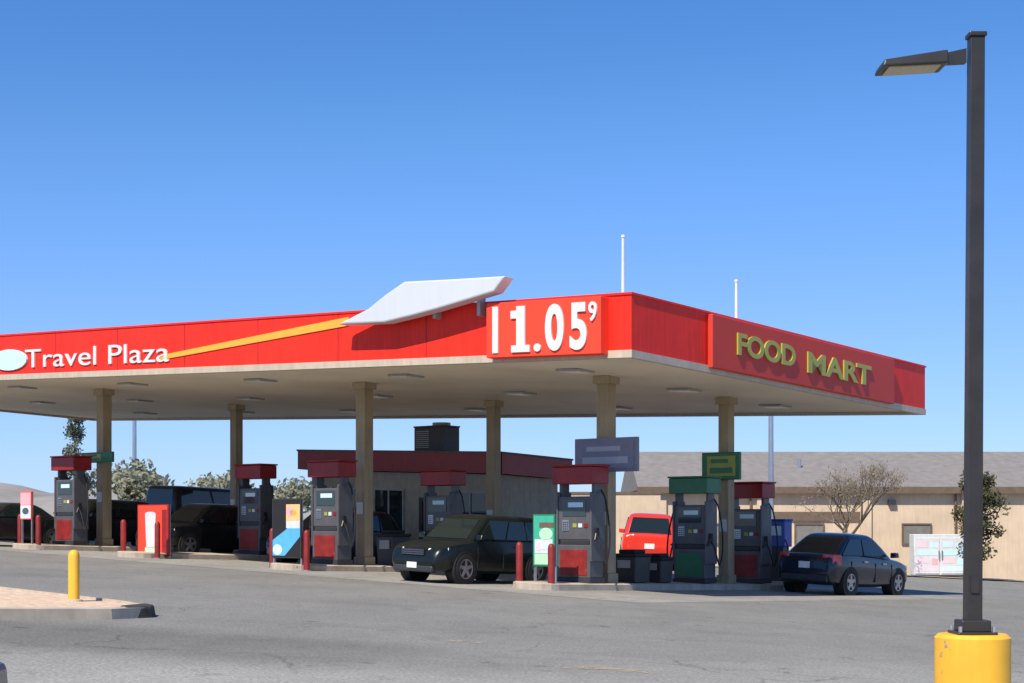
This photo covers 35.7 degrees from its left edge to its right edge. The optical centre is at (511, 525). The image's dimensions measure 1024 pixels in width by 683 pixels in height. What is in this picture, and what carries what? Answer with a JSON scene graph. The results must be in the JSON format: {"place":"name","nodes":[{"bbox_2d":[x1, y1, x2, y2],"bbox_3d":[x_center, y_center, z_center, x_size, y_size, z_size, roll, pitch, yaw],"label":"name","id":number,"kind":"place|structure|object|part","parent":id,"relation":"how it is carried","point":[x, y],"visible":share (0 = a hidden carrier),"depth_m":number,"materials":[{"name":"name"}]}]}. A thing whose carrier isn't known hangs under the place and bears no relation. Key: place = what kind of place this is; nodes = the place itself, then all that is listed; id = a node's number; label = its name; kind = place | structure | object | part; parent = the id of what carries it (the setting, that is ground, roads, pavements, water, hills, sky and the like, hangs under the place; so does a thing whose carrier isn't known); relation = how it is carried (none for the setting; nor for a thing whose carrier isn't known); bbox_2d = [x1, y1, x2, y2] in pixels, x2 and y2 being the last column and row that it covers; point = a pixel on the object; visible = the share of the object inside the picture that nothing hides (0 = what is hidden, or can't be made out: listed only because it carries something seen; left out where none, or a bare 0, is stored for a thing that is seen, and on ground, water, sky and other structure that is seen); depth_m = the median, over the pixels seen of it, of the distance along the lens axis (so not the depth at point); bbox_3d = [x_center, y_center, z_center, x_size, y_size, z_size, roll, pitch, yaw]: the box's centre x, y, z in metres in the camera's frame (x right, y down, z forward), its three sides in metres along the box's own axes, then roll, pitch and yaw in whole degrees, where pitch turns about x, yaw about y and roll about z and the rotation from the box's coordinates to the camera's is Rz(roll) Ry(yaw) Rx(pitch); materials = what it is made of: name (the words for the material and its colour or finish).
{"place":"outdoors","nodes":[
{"label":"outdoors","id":0,"kind":"place"},
{"bbox_2d":[0,483,310,519],"bbox_3d":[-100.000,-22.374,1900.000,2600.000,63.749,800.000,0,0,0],"label":"hills","id":1,"kind":"structure","parent":0,"point":[43,500],"depth_m":1700.09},
{"bbox_2d":[0,541,1023,682],"bbox_3d":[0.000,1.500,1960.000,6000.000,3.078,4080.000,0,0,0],"label":"ground","id":2,"kind":"structure","parent":0,"point":[210,625],"depth_m":21.86,"materials":[{"name":"grey asphalt"}]},
{"bbox_2d":[0,662,7,682],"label":"parked car","id":3,"kind":"object","parent":2,"relation":"on","point":[3,674],"visible":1,"depth_m":3.88,"materials":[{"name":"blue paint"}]},
{"bbox_2d":[62,418,91,497],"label":"cypress","id":4,"kind":"object","parent":2,"relation":"on","point":[73,431],"visible":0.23,"depth_m":90.85,"materials":[{"name":"green plant"}]},
{"bbox_2d":[0,586,155,619],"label":"kerbed median","id":5,"kind":"object","parent":2,"relation":"on","point":[20,604],"visible":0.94,"depth_m":21.52,"materials":[{"name":"concrete"}]},
{"bbox_2d":[65,550,82,601],"bbox_3d":[-6.310,0.722,22.900,0.260,0.750,0.256,0,0,0],"label":"bollard","id":6,"kind":"object","parent":5,"relation":"on","point":[73,575],"visible":0.97,"depth_m":22.83,"materials":[{"name":"metal"}]},
{"bbox_2d":[87,457,174,501],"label":"leafy tree","id":7,"kind":"object","parent":2,"relation":"on","point":[135,484],"visible":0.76,"depth_m":92.11,"materials":[{"name":"green plant"}]},
{"bbox_2d":[132,421,136,469],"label":"light pole","id":8,"kind":"object","parent":2,"relation":"on","point":[134,440],"visible":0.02,"depth_m":94.91,"materials":[{"name":"metal"}]},
{"bbox_2d":[183,470,255,488],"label":"leafy tree","id":9,"kind":"object","parent":2,"relation":"on","point":[223,481],"visible":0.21,"depth_m":95.83,"materials":[{"name":"green plant"}]},
{"bbox_2d":[273,476,311,512],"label":"leafy tree","id":10,"kind":"object","parent":2,"relation":"on","point":[294,490],"visible":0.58,"depth_m":94.39,"materials":[{"name":"green plant"}]},
{"bbox_2d":[0,541,984,602],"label":"concrete pad","id":11,"kind":"object","parent":2,"relation":"on","point":[503,583],"visible":0.3,"depth_m":41.78,"materials":[{"name":"grey concrete"}]},
{"bbox_2d":[17,514,20,542],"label":"bollard","id":12,"kind":"object","parent":11,"relation":"on","point":[18,529],"visible":0.48,"depth_m":51.39,"materials":[{"name":"metal"}]},
{"bbox_2d":[20,491,32,543],"bbox_3d":[-15.577,-0.175,51.098,0.600,1.850,0.300,0,0,39],"label":"poster stand","id":13,"kind":"object","parent":11,"relation":"on","point":[26,504],"visible":0.98,"depth_m":51.01,"materials":[{"name":"metal"}]},
{"bbox_2d":[0,502,54,543],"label":"parked car","id":14,"kind":"object","parent":11,"relation":"on","point":[9,512],"visible":0.58,"depth_m":53.03,"materials":[{"name":"black paint"}]},
{"bbox_3d":[-16.611,-0.455,52.750,0.151,0.337,1.079,3,0,39],"label":"side window","id":15,"kind":"part","parent":14,"relation":"part of","materials":[{"name":"black glass"}]},
{"bbox_3d":[-15.940,-0.422,53.574,0.151,0.337,0.974,3,0,39],"label":"side window","id":16,"kind":"part","parent":14,"relation":"part of","materials":[{"name":"black glass"}]},
{"bbox_2d":[36,515,41,549],"bbox_3d":[-15.145,0.211,50.837,0.260,1.120,0.260,0,0,0],"label":"bollard","id":17,"kind":"object","parent":11,"relation":"on","point":[38,529],"visible":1,"depth_m":50.76,"materials":[{"name":"metal"}]},
{"bbox_2d":[87,499,148,545],"bbox_3d":[-14.787,-0.058,56.765,2.120,1.805,4.754,3,0,39],"label":"parked suv","id":18,"kind":"object","parent":11,"relation":"on","point":[126,510],"visible":0.19,"depth_m":56.54,"materials":[{"name":"black paint"}]},
{"bbox_3d":[-14.309,-0.544,56.096,0.124,0.502,1.278,0,0,39],"label":"side window","id":19,"kind":"part","parent":18,"relation":"part of","materials":[{"name":"black glass"}]},
{"bbox_3d":[-13.766,-0.519,56.764,0.124,0.505,0.822,0,0,39],"label":"side window","id":20,"kind":"part","parent":18,"relation":"part of","materials":[{"name":"black glass"}]},
{"bbox_2d":[120,519,125,550],"bbox_3d":[-11.862,0.369,48.524,0.260,1.120,0.260,0,0,0],"label":"bollard","id":21,"kind":"object","parent":11,"relation":"on","point":[123,535],"visible":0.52,"depth_m":48.46,"materials":[{"name":"metal"}]},
{"bbox_2d":[13,543,238,552],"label":"pump island","id":22,"kind":"structure","parent":11,"relation":"on","point":[35,546],"depth_m":51.91,"materials":[{"name":"concrete"}]},
{"bbox_2d":[50,455,92,544],"bbox_3d":[-14.522,-0.831,52.393,1.842,2.925,0.780,0,0,39],"label":"fuel pump","id":23,"kind":"object","parent":22,"relation":"on","point":[71,507],"visible":1,"depth_m":52.09,"materials":[{"name":"grey plastic"}]},
{"bbox_2d":[56,520,71,539],"bbox_3d":[-14.522,0.132,52.393,0.820,0.640,0.590,0,0,39],"label":"door panel","id":24,"kind":"structure","parent":23,"relation":"in","point":[63,527],"depth_m":52.13,"materials":[{"name":"red paint"}]},
{"bbox_2d":[137,504,171,557],"bbox_3d":[-10.891,0.165,48.416,1.500,1.620,0.300,0,0,39],"label":"poster stand","id":25,"kind":"object","parent":11,"relation":"on","point":[148,516],"visible":0.81,"depth_m":48.34,"materials":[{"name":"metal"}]},
{"bbox_2d":[153,521,161,558],"bbox_3d":[-10.591,0.431,47.487,0.260,1.120,0.260,0,0,0],"label":"bollard","id":26,"kind":"object","parent":11,"relation":"on","point":[157,539],"visible":1,"depth_m":47.41,"materials":[{"name":"metal"}]},
{"bbox_2d":[135,503,238,552],"bbox_3d":[-10.215,0.162,53.036,2.120,1.805,4.754,3,0,39],"label":"parked suv","id":27,"kind":"object","parent":11,"relation":"on","point":[196,527],"visible":0.53,"depth_m":52.18,"materials":[{"name":"black paint"}]},
{"bbox_3d":[-9.737,-0.324,52.367,0.124,0.502,1.278,0,0,39],"label":"side window","id":28,"kind":"part","parent":27,"relation":"part of","materials":[{"name":"black glass"}]},
{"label":"side window","id":29,"kind":"part","parent":27,"relation":"part of","materials":[{"name":"black glass"}]},
{"bbox_2d":[145,485,229,514],"bbox_3d":[-11.570,-0.223,61.006,2.120,2.445,5.254,3,0,39],"label":"parked van","id":30,"kind":"object","parent":11,"relation":"on","point":[177,497],"visible":0.06,"depth_m":59.23,"materials":[{"name":"black paint"}]},
{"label":"rear window","id":31,"kind":"part","parent":30,"relation":"part of","materials":[{"name":"blue glass"}]},
{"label":"side window","id":32,"kind":"part","parent":30,"relation":"part of","materials":[{"name":"blue glass"}]},
{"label":"side window","id":33,"kind":"part","parent":30,"relation":"part of","materials":[{"name":"blue glass"}]},
{"bbox_2d":[117,551,299,560],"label":"pump island","id":34,"kind":"structure","parent":11,"relation":"on","point":[189,555],"depth_m":49.02,"materials":[{"name":"concrete"}]},
{"bbox_2d":[233,463,277,554],"bbox_3d":[-8.319,-0.533,51.570,1.842,2.925,0.780,0,0,39],"label":"fuel pump","id":35,"kind":"object","parent":34,"relation":"on","point":[254,522],"visible":0.89,"depth_m":51.27,"materials":[{"name":"grey plastic"}]},
{"bbox_2d":[240,529,256,548],"bbox_3d":[-8.319,0.430,51.570,0.820,0.640,0.590,0,0,39],"label":"door panel","id":36,"kind":"structure","parent":35,"relation":"in","point":[248,537],"depth_m":51.35,"materials":[{"name":"red paint"}]},
{"bbox_2d":[268,528,272,567],"bbox_3d":[-6.625,0.621,43.995,0.260,1.120,0.260,0,0,0],"label":"bollard","id":37,"kind":"object","parent":11,"relation":"on","point":[270,548],"visible":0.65,"depth_m":43.93,"materials":[{"name":"metal"}]},
{"bbox_2d":[272,498,302,567],"bbox_3d":[-6.127,0.229,43.498,1.150,1.950,0.300,0,0,39],"label":"poster stand","id":38,"kind":"object","parent":11,"relation":"on","point":[287,527],"visible":0.98,"depth_m":43.41,"materials":[{"name":"metal"}]},
{"bbox_2d":[302,530,310,570],"bbox_3d":[-5.571,0.672,43.136,0.260,1.120,0.260,0,0,0],"label":"bollard","id":39,"kind":"object","parent":11,"relation":"on","point":[306,550],"visible":0.93,"depth_m":43.07,"materials":[{"name":"metal"}]},
{"bbox_2d":[266,510,399,563],"bbox_3d":[-5.486,0.390,49.931,2.120,1.805,4.754,3,0,39],"label":"parked suv","id":40,"kind":"object","parent":11,"relation":"on","point":[383,521],"visible":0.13,"depth_m":49.97,"materials":[{"name":"blue paint"}]},
{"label":"side window","id":41,"kind":"part","parent":40,"relation":"part of","materials":[{"name":"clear glass"}]},
{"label":"side window","id":42,"kind":"part","parent":40,"relation":"part of","materials":[{"name":"black glass"}]},
{"bbox_2d":[270,563,437,571],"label":"pump island","id":43,"kind":"structure","parent":11,"relation":"on","point":[347,567],"depth_m":44.13,"materials":[{"name":"concrete"}]},
{"bbox_2d":[306,459,357,564],"bbox_3d":[-5.072,-0.376,44.793,1.842,2.925,0.780,0,0,39],"label":"fuel pump","id":44,"kind":"object","parent":43,"relation":"on","point":[331,530],"visible":0.99,"depth_m":44.50,"materials":[{"name":"grey plastic"}]},
{"bbox_2d":[314,535,334,557],"bbox_3d":[-5.072,0.586,44.793,0.820,0.640,0.590,0,0,39],"label":"door panel","id":45,"kind":"structure","parent":44,"relation":"in","point":[324,545],"depth_m":44.56,"materials":[{"name":"red paint"}]},
{"bbox_2d":[375,530,410,565],"bbox_3d":[-3.492,0.647,46.730,0.770,1.030,0.770,0,0,39],"label":"waste bin","id":46,"kind":"object","parent":43,"relation":"on","point":[388,541],"visible":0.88,"depth_m":46.46,"materials":[{"name":"grey plastic"}]},
{"bbox_2d":[419,469,466,538],"bbox_3d":[-2.101,-0.234,48.435,1.842,2.925,0.780,0,0,39],"label":"fuel pump","id":47,"kind":"object","parent":43,"relation":"on","point":[438,510],"visible":0.4,"depth_m":48.19,"materials":[{"name":"grey plastic"}]},
{"bbox_2d":[297,449,573,572],"bbox_3d":[-2.790,-0.517,54.868,9.460,4.381,3.760,0,0,39],"label":"kiosk","id":48,"kind":"object","parent":11,"relation":"on","point":[529,489],"visible":0.22,"depth_m":52.69,"materials":[{"name":"tan stucco"},{"name":"dark red paint"},{"name":"tinted glass"}]},
{"bbox_2d":[336,487,355,509],"bbox_3d":[-5.579,-0.528,55.167,1.400,1.674,0.059,0,0,39],"label":"window","id":49,"kind":"structure","parent":48,"relation":"in","point":[354,488],"depth_m":55.04,"materials":[{"name":"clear glass"}]},
{"bbox_2d":[373,488,404,529],"bbox_3d":[-4.184,-0.461,54.030,1.400,1.674,0.059,0,0,39],"label":"window","id":50,"kind":"structure","parent":48,"relation":"in","point":[391,501],"depth_m":53.92,"materials":[{"name":"black glass"}]},
{"bbox_2d":[419,497,423,538],"bbox_3d":[-2.676,0.222,52.793,1.100,2.342,0.069,0,0,39],"label":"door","id":51,"kind":"structure","parent":48,"relation":"in","point":[421,499],"depth_m":53.06,"materials":[{"name":"grey metal"}]},
{"bbox_2d":[413,422,459,450],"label":"roof unit","id":52,"kind":"structure","parent":48,"relation":"on","point":[439,436],"depth_m":53.51,"materials":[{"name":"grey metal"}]},
{"bbox_2d":[460,490,485,514],"bbox_3d":[-1.355,-0.325,51.723,1.500,1.678,0.059,0,0,39],"label":"window","id":53,"kind":"structure","parent":48,"relation":"in","point":[474,501],"depth_m":51.60,"materials":[{"name":"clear glass"}]},
{"bbox_2d":[0,276,925,582],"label":"fuel canopy","id":54,"kind":"object","parent":11,"relation":"on","point":[434,348],"visible":0.98,"depth_m":43.68,"materials":[{"name":"red metal"}]},
{"bbox_2d":[81,451,113,462],"bbox_3d":[-13.819,-2.284,53.254,1.700,0.350,0.296,0,0,39],"label":"hanging sign","id":55,"kind":"object","parent":54,"relation":"attached to","point":[99,457],"visible":0.77,"depth_m":52.99,"materials":[{"name":"green paint"}]},
{"bbox_2d":[575,437,638,471],"bbox_3d":[2.436,-1.787,40.228,1.950,0.860,0.296,0,0,39],"label":"hanging sign","id":56,"kind":"object","parent":54,"relation":"attached to","point":[618,454],"visible":0.84,"depth_m":39.99,"materials":[{"name":"metal"}]},
{"bbox_2d":[621,235,625,291],"bbox_3d":[2.628,-5.777,37.583,0.386,2.206,0.386,0,0,0],"label":"vent mast","id":57,"kind":"object","parent":54,"relation":"on","point":[623,237],"visible":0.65,"depth_m":37.55,"materials":[{"name":"white metal"}]},
{"bbox_2d":[702,452,740,479],"bbox_3d":[5.947,-1.678,44.849,1.250,0.780,0.296,0,0,39],"label":"hanging sign","id":58,"kind":"object","parent":54,"relation":"attached to","point":[726,465],"visible":0.84,"depth_m":44.68,"materials":[{"name":"green metal"}]},
{"bbox_2d":[734,279,738,317],"bbox_3d":[5.764,-5.426,40.832,0.386,1.807,0.386,0,0,0],"label":"vent mast","id":59,"kind":"object","parent":54,"relation":"on","point":[736,281],"visible":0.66,"depth_m":40.80,"materials":[{"name":"white metal"}]},
{"bbox_2d":[392,514,547,583],"bbox_3d":[-0.943,0.608,40.796,2.120,1.805,4.754,3,0,39],"label":"parked suv","id":60,"kind":"object","parent":11,"relation":"on","point":[463,548],"visible":0.85,"depth_m":39.87,"materials":[{"name":"paint"}]},
{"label":"side window","id":61,"kind":"part","parent":60,"relation":"part of","materials":[{"name":"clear glass"}]},
{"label":"side window","id":62,"kind":"part","parent":60,"relation":"part of","materials":[{"name":"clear glass"}]},
{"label":"side window","id":63,"kind":"part","parent":60,"relation":"part of","materials":[{"name":"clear glass"}]},
{"bbox_2d":[516,542,522,580],"bbox_3d":[0.180,0.949,38.569,0.260,1.120,0.260,0,0,0],"label":"bollard","id":64,"kind":"object","parent":11,"relation":"on","point":[519,561],"visible":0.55,"depth_m":38.50,"materials":[{"name":"red metal"}]},
{"bbox_2d":[533,514,556,582],"bbox_3d":[0.807,0.628,38.547,0.680,1.820,0.300,0,0,39],"label":"poster stand","id":65,"kind":"object","parent":11,"relation":"on","point":[544,531],"visible":0.86,"depth_m":38.49,"materials":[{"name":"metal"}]},
{"bbox_2d":[548,544,555,590],"bbox_3d":[0.939,0.985,37.949,0.260,1.120,0.260,0,0,0],"label":"bollard","id":66,"kind":"object","parent":11,"relation":"on","point":[551,563],"visible":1,"depth_m":37.88,"materials":[{"name":"metal"}]},
{"bbox_2d":[513,581,782,590],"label":"pump island","id":67,"kind":"structure","parent":11,"relation":"on","point":[563,586],"depth_m":40.53,"materials":[{"name":"concrete"}]},
{"bbox_2d":[551,464,610,582],"bbox_3d":[1.705,-0.051,39.648,1.842,2.925,0.780,0,0,39],"label":"fuel pump","id":68,"kind":"object","parent":67,"relation":"on","point":[581,539],"visible":0.87,"depth_m":39.36,"materials":[{"name":"grey plastic"}]},
{"bbox_2d":[560,549,586,575],"bbox_3d":[1.705,0.912,39.648,0.820,0.640,0.590,0,0,39],"label":"door panel","id":69,"kind":"structure","parent":68,"relation":"in","point":[572,562],"depth_m":39.41,"materials":[{"name":"red paint"}]},
{"bbox_2d":[616,549,651,582],"bbox_3d":[3.127,1.050,41.391,0.770,0.860,0.770,0,0,39],"label":"waste bin","id":70,"kind":"object","parent":67,"relation":"on","point":[632,565],"visible":0.88,"depth_m":41.13,"materials":[{"name":"grey plastic"}]},
{"bbox_2d":[649,553,674,582],"bbox_3d":[3.885,1.127,42.321,0.650,0.780,0.650,0,0,39],"label":"waste bin","id":71,"kind":"object","parent":67,"relation":"on","point":[661,566],"visible":0.73,"depth_m":42.07,"materials":[{"name":"grey plastic"}]},
{"bbox_2d":[666,476,723,583],"bbox_3d":[5.023,0.109,43.716,1.842,2.925,0.780,0,0,39],"label":"fuel pump","id":72,"kind":"object","parent":67,"relation":"on","point":[693,551],"visible":0.94,"depth_m":43.44,"materials":[{"name":"grey plastic"}]},
{"bbox_2d":[676,553,701,576],"bbox_3d":[5.023,1.072,43.716,0.820,0.640,0.590,0,0,39],"label":"door panel","id":73,"kind":"structure","parent":72,"relation":"in","point":[687,564],"depth_m":43.47,"materials":[{"name":"green paint"}]},
{"bbox_2d":[734,481,777,583],"bbox_3d":[6.887,0.199,46.002,1.842,2.925,0.780,0,0,39],"label":"fuel pump","id":74,"kind":"object","parent":67,"relation":"on","point":[753,558],"visible":0.76,"depth_m":45.68,"materials":[{"name":"grey metal"}]},
{"bbox_2d":[734,555,756,576],"bbox_3d":[6.887,1.161,46.002,0.820,0.640,0.590,0,0,39],"label":"door panel","id":75,"kind":"structure","parent":74,"relation":"in","point":[744,565],"depth_m":45.76,"materials":[{"name":"red paint"}]},
{"bbox_2d":[779,532,906,595],"bbox_3d":[9.705,1.126,46.117,2.247,1.809,4.886,3,0,40],"label":"parked car","id":76,"kind":"object","parent":11,"relation":"on","point":[847,564],"visible":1,"depth_m":44.72,"materials":[{"name":"blue paint"}]},
{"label":"rear window","id":77,"kind":"part","parent":76,"relation":"part of","materials":[{"name":"black glass"}]},
{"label":"side window","id":78,"kind":"part","parent":76,"relation":"part of","materials":[{"name":"blue glass"}]},
{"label":"side window","id":79,"kind":"part","parent":76,"relation":"part of","materials":[{"name":"blue glass"}]},
{"bbox_2d":[561,665,648,672],"bbox_3d":[1.000,1.543,17.150,0.983,0.047,0.452,0,0,9],"label":"worn line","id":80,"kind":"object","parent":2,"relation":"on","point":[608,669],"visible":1,"depth_m":17.15,"materials":[{"name":"white paint"}]},
{"bbox_2d":[558,492,660,552],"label":"block wall","id":81,"kind":"structure","parent":2,"relation":"on","point":[628,504],"depth_m":76.00,"materials":[{"name":"beige paint"}]},
{"bbox_2d":[619,513,673,570],"bbox_3d":[5.713,0.677,66.006,2.629,2.346,5.705,3,0,5],"label":"parked suv","id":82,"kind":"object","parent":2,"relation":"on","point":[647,532],"visible":0.29,"depth_m":63.46,"materials":[{"name":"red paint"}]},
{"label":"rear window","id":83,"kind":"part","parent":82,"relation":"part of","materials":[{"name":"black glass"}]},
{"bbox_2d":[768,416,773,518],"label":"light pole","id":84,"kind":"object","parent":2,"relation":"on","point":[770,453],"visible":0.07,"depth_m":71.89,"materials":[{"name":"metal"}]},
{"bbox_2d":[621,452,1023,578],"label":"long building","id":85,"kind":"structure","parent":2,"relation":"on","point":[928,499],"depth_m":80.00,"materials":[{"name":"beige paint"}]},
{"bbox_2d":[794,523,823,544],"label":"window","id":86,"kind":"structure","parent":85,"relation":"in","point":[801,530],"depth_m":79.94,"materials":[{"name":"white glass"}]},
{"bbox_2d":[902,523,931,544],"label":"window","id":87,"kind":"structure","parent":85,"relation":"in","point":[907,528],"depth_m":79.94,"materials":[{"name":"grey glass"}]},
{"bbox_2d":[791,456,914,533],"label":"bare tree","id":88,"kind":"object","parent":2,"relation":"on","point":[867,490],"visible":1,"depth_m":72.48,"materials":[{"name":"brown plant"}]},
{"bbox_2d":[875,31,1010,682],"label":"street lamp","id":89,"kind":"object","parent":2,"relation":"on","point":[970,647],"visible":1,"depth_m":13.44,"materials":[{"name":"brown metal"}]},
{"bbox_2d":[950,470,1010,560],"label":"leafy tree","id":90,"kind":"object","parent":2,"relation":"on","point":[989,498],"visible":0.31,"depth_m":73.32,"materials":[{"name":"green plant"}]},
{"bbox_2d":[0,0,1023,510],"label":"sky","id":91,"kind":"structure","parent":0,"point":[162,161],"materials":[{"name":"blue"}]},
{"bbox_2d":[770,519,792,585],"bbox_3d":[8.496,0.846,50.262,0.839,2.120,0.600,0,0,39],"label":"air machine","id":92,"kind":"object","parent":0,"point":[784,529],"visible":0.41,"depth_m":50.10,"materials":[{"name":"metal"}]},
{"bbox_2d":[715,565,1023,580],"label":"sidewalk","id":93,"kind":"structure","parent":0,"point":[983,578],"depth_m":76.10,"materials":[{"name":"grey concrete"}]},
{"bbox_2d":[909,534,962,576],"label":"ice cabinet","id":94,"kind":"object","parent":93,"relation":"on","point":[933,555],"visible":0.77,"depth_m":75.71,"materials":[{"name":"white metal"}]},
{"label":"door","id":95,"kind":"part","parent":94,"relation":"part of","materials":[{"name":"white paint"}]},
{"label":"door","id":96,"kind":"part","parent":94,"relation":"part of","materials":[{"name":"white paint"}]}
]}

